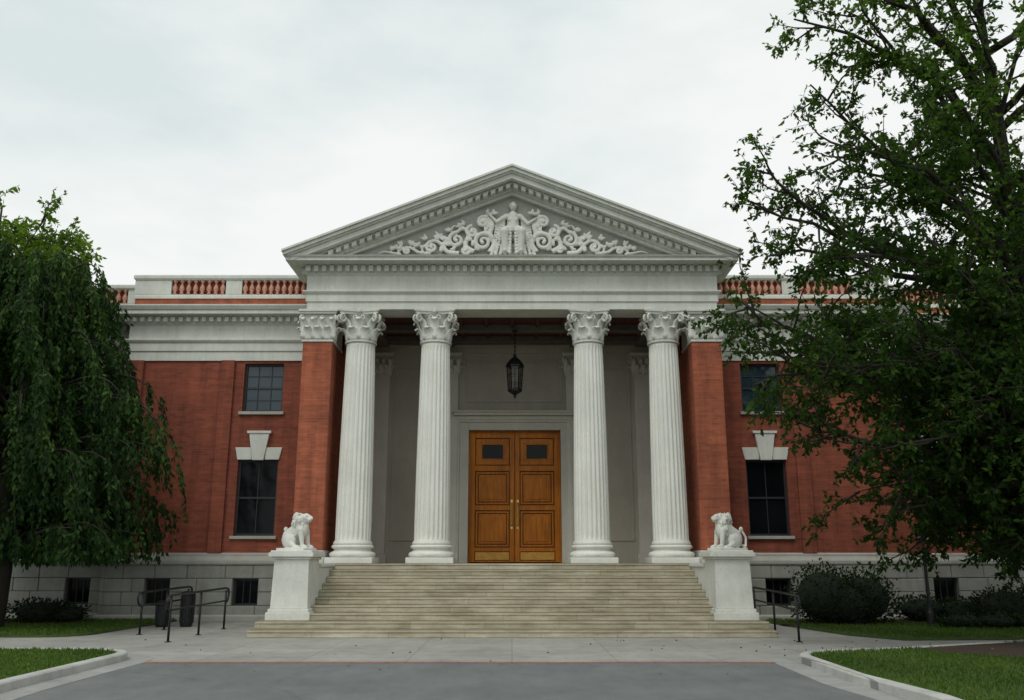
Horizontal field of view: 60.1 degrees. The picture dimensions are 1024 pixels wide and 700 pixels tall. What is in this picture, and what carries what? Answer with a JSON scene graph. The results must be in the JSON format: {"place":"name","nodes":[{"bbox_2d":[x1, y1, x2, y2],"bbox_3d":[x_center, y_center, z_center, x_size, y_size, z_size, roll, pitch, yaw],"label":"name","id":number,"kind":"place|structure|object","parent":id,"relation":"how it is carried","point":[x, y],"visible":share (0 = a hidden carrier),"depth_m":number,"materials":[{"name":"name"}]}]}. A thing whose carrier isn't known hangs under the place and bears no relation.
{"place":"outdoors","nodes":[
{"label":"outdoors","id":0,"kind":"place"},
{"bbox_2d":[0,650,97,678],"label":"lawn","id":1,"kind":"structure","parent":0,"point":[37,663],"depth_m":14.26,"materials":[{"name":"green plant"}]},
{"bbox_2d":[0,620,176,637],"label":"lawn","id":2,"kind":"structure","parent":0,"point":[59,635],"depth_m":20.24,"materials":[{"name":"green plant"}]},
{"bbox_2d":[0,185,111,398],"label":"leafy tree","id":3,"kind":"object","parent":2,"relation":"on","point":[51,244],"visible":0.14,"depth_m":26.16,"materials":[{"name":"green plant"}]},
{"bbox_2d":[5,620,153,624],"bbox_3d":[-13.997,7.327,23.867,8.664,0.060,2.188,0,-13,0],"label":"mulch bed","id":4,"kind":"object","parent":2,"relation":"on","point":[9,621],"visible":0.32,"depth_m":23.65,"materials":[{"name":"brown soil"}]},
{"bbox_2d":[6,596,91,623],"bbox_3d":[-12.416,6.976,23.667,2.275,0.780,1.411,0,-13,0],"label":"round shrub","id":5,"kind":"object","parent":4,"relation":"on","point":[40,610],"visible":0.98,"depth_m":23.39,"materials":[{"name":"green plant"}]},
{"bbox_2d":[0,239,187,627],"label":"weeping tree","id":6,"kind":"object","parent":2,"relation":"on","point":[56,506],"visible":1,"depth_m":22.00,"materials":[{"name":"green plant"}]},
{"bbox_2d":[15,663,874,699],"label":"road","id":7,"kind":"structure","parent":0,"point":[444,681],"depth_m":12.42,"materials":[{"name":"grey asphalt"}]},
{"bbox_2d":[0,648,127,692],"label":"kerb","id":8,"kind":"structure","parent":7,"relation":"on","point":[27,679],"depth_m":13.03,"materials":[{"name":"concrete"}]},
{"bbox_2d":[0,653,152,699],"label":"gutter","id":9,"kind":"object","parent":7,"relation":"on","point":[129,661],"visible":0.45,"depth_m":12.79,"materials":[{"name":"concrete"}]},
{"bbox_2d":[774,655,911,699],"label":"gutter","id":10,"kind":"object","parent":7,"relation":"on","point":[793,663],"visible":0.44,"depth_m":12.57,"materials":[{"name":"concrete"}]},
{"bbox_2d":[799,640,1022,699],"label":"kerb","id":11,"kind":"structure","parent":7,"relation":"on","point":[881,684],"depth_m":12.11,"materials":[{"name":"concrete"}]},
{"bbox_2d":[0,621,1007,661],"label":"sidewalk","id":12,"kind":"structure","parent":0,"point":[215,642],"depth_m":17.68,"materials":[{"name":"concrete"}]},
{"bbox_2d":[154,600,169,626],"bbox_3d":[-9.100,6.870,23.033,0.380,0.660,0.380,0,-13,0],"label":"trash bin","id":13,"kind":"object","parent":12,"relation":"on","point":[159,614],"visible":0.66,"depth_m":22.90,"materials":[{"name":"black metal"}]},
{"bbox_2d":[136,586,192,634],"bbox_3d":[-8.650,6.459,22.104,0.140,1.026,3.612,0,-13,0],"label":"handrail","id":14,"kind":"object","parent":12,"relation":"on","point":[141,605],"visible":0.72,"depth_m":21.47,"materials":[{"name":"black metal"}]},
{"bbox_2d":[179,591,195,626],"bbox_3d":[-8.500,6.777,23.159,0.380,0.900,0.380,0,-13,0],"label":"trash bin","id":15,"kind":"object","parent":12,"relation":"on","point":[186,617],"visible":0.81,"depth_m":23.03,"materials":[{"name":"black metal"}]},
{"bbox_2d":[165,587,229,641],"bbox_3d":[-7.250,6.087,20.548,0.140,1.026,4.212,0,-13,0],"label":"handrail","id":16,"kind":"object","parent":12,"relation":"on","point":[200,604],"visible":1,"depth_m":20.45,"materials":[{"name":"black metal"}]},
{"bbox_2d":[6,163,1023,620],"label":"neoclassical courthouse","id":17,"kind":"structure","parent":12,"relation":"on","point":[346,387],"depth_m":26.16,"materials":[{"name":"brick"}]},
{"bbox_2d":[66,365,956,604],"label":"window frames","id":18,"kind":"structure","parent":17,"relation":"in","point":[258,388],"depth_m":26.44,"materials":[{"name":"black metal"}]},
{"bbox_2d":[69,463,954,602],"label":"window panes","id":19,"kind":"structure","parent":17,"relation":"in","point":[249,471],"depth_m":26.25,"materials":[{"name":"black glass"}]},
{"bbox_2d":[506,330,523,398],"bbox_3d":[0.090,0.440,27.657,0.580,2.200,0.502,0,-13,0],"label":"hanging lantern","id":20,"kind":"object","parent":17,"relation":"hanging from","point":[514,362],"visible":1,"depth_m":27.49,"materials":[{"name":"black paint"}]},
{"bbox_2d":[468,431,561,562],"bbox_3d":[0.090,4.822,29.169,3.040,4.300,0.180,0,-13,0],"label":"double door","id":21,"kind":"structure","parent":17,"relation":"in","point":[492,488],"depth_m":29.12,"materials":[{"name":"brown wood"}]},
{"bbox_2d":[511,500,518,528],"bbox_3d":[0.090,5.371,28.906,0.270,0.950,0.114,0,-13,0],"label":"door brass","id":22,"kind":"structure","parent":17,"relation":"in","point":[511,500],"depth_m":28.88,"materials":[{"name":"gold metal"}]},
{"bbox_2d":[111,367,939,411],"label":"upper window panes","id":23,"kind":"structure","parent":17,"relation":"in","point":[253,371],"depth_m":27.08,"materials":[{"name":"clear glass"}]},
{"bbox_2d":[145,638,1017,679],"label":"fallen leaves","id":24,"kind":"object","parent":12,"relation":"on","point":[769,647],"visible":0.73,"depth_m":16.32,"materials":[{"name":"brown plant"}]},
{"bbox_2d":[752,586,801,641],"bbox_3d":[6.175,6.157,20.839,0.140,1.026,4.818,-1,-13,3],"label":"handrail","id":25,"kind":"object","parent":12,"relation":"on","point":[798,603],"visible":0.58,"depth_m":20.20,"materials":[{"name":"black metal"}]},
{"bbox_2d":[247,563,776,637],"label":"stone staircase","id":26,"kind":"structure","parent":0,"point":[511,601],"depth_m":21.44,"materials":[{"name":"stone"}]},
{"bbox_2d":[265,550,334,620],"bbox_3d":[-5.220,5.856,22.171,1.060,1.590,3.050,0,-13,0],"label":"stone pedestal","id":27,"kind":"object","parent":26,"relation":"on","point":[299,578],"visible":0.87,"depth_m":20.85,"materials":[{"name":"white stone"}]},
{"bbox_2d":[276,512,316,550],"bbox_3d":[-5.270,4.436,21.601,0.928,0.918,0.538,-5,-14,21],"label":"lion statue","id":28,"kind":"object","parent":27,"relation":"on","point":[295,534],"visible":0.84,"depth_m":21.43,"materials":[{"name":"stone"}]},
{"bbox_2d":[689,550,758,620],"bbox_3d":[5.220,5.856,22.171,1.060,1.590,3.050,0,-13,0],"label":"stone pedestal","id":29,"kind":"object","parent":26,"relation":"on","point":[724,578],"visible":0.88,"depth_m":20.85,"materials":[{"name":"white stone"}]},
{"bbox_2d":[707,513,747,550],"bbox_3d":[5.270,4.436,21.601,0.928,0.918,0.538,5,-14,-21],"label":"lion statue","id":30,"kind":"object","parent":29,"relation":"on","point":[727,534],"visible":0.87,"depth_m":21.44,"materials":[{"name":"stone"}]},
{"bbox_2d":[0,0,1023,284],"label":"sky","id":31,"kind":"structure","parent":0,"point":[183,137],"materials":[{"name":"white"}]},
{"bbox_2d":[684,0,1023,589],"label":"deciduous tree","id":32,"kind":"object","parent":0,"point":[981,374],"visible":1,"depth_m":16.88,"materials":[{"name":"green plant"}]},
{"bbox_2d":[764,620,1023,640],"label":"lawn","id":33,"kind":"structure","parent":0,"point":[925,638],"depth_m":19.62,"materials":[{"name":"green plant"}]},
{"bbox_2d":[0,617,1023,699],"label":"grass","id":34,"kind":"structure","parent":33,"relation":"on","point":[69,653],"depth_m":14.51,"materials":[{"name":"green plant"}]},
{"bbox_2d":[776,621,889,625],"bbox_3d":[8.721,7.252,23.561,3.251,0.060,2.406,0,-13,0],"label":"mulch bed","id":35,"kind":"object","parent":33,"relation":"on","point":[828,623],"visible":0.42,"depth_m":23.14,"materials":[{"name":"brown soil"}]},
{"bbox_2d":[783,558,905,624],"bbox_3d":[8.800,6.424,23.498,3.206,1.795,2.095,0,-13,0],"label":"round shrub","id":36,"kind":"object","parent":35,"relation":"on","point":[826,596],"visible":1,"depth_m":23.00,"materials":[{"name":"green plant"}]},
{"bbox_2d":[914,461,935,624],"bbox_3d":[10.850,5.087,23.358,0.388,4.280,0.388,6,-15,-22],"label":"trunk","id":37,"kind":"object","parent":33,"relation":"on","point":[930,616],"visible":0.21,"depth_m":23.00,"materials":[{"name":"brown wood"}]},
{"bbox_2d":[915,292,1023,561],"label":"shade tree","id":38,"kind":"object","parent":33,"relation":"on","point":[945,424],"depth_m":22.33,"materials":[{"name":"green plant"}]},
{"bbox_2d":[934,610,1023,628],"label":"hedge","id":39,"kind":"object","parent":33,"relation":"on","point":[962,619],"visible":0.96,"depth_m":21.78,"materials":[{"name":"green plant"}]},
{"bbox_2d":[966,581,1023,616],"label":"round shrub","id":40,"kind":"object","parent":33,"relation":"on","point":[1001,600],"visible":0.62,"depth_m":22.84,"materials":[{"name":"green plant"}]},
{"bbox_3d":[12.434,7.372,24.056,9.665,0.060,2.097,0,-13,0],"label":"mulch bed","id":41,"kind":"object","parent":33,"relation":"on","visible":0},
{"bbox_2d":[888,587,1022,620],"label":"hedge","id":42,"kind":"object","parent":41,"relation":"on","point":[915,609],"visible":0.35,"depth_m":23.84,"materials":[{"name":"green plant"}]},
{"bbox_2d":[814,649,1023,699],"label":"lawn","id":43,"kind":"structure","parent":0,"point":[938,676],"depth_m":12.60,"materials":[{"name":"green plant"}]},
{"bbox_2d":[923,642,1023,657],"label":"mulch bed","id":44,"kind":"object","parent":43,"relation":"on","point":[1015,648],"visible":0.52,"depth_m":15.90,"materials":[{"name":"brown soil"}]},
{"label":"ground","id":45,"kind":"structure","parent":0,"visible":0},
{"bbox_2d":[144,662,773,662],"bbox_3d":[0.000,5.331,14.867,80.000,0.152,0.200,0,-13,0],"label":"red paver strip","id":46,"kind":"object","parent":45,"relation":"on","point":[458,662],"visible":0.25,"depth_m":14.86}
]}

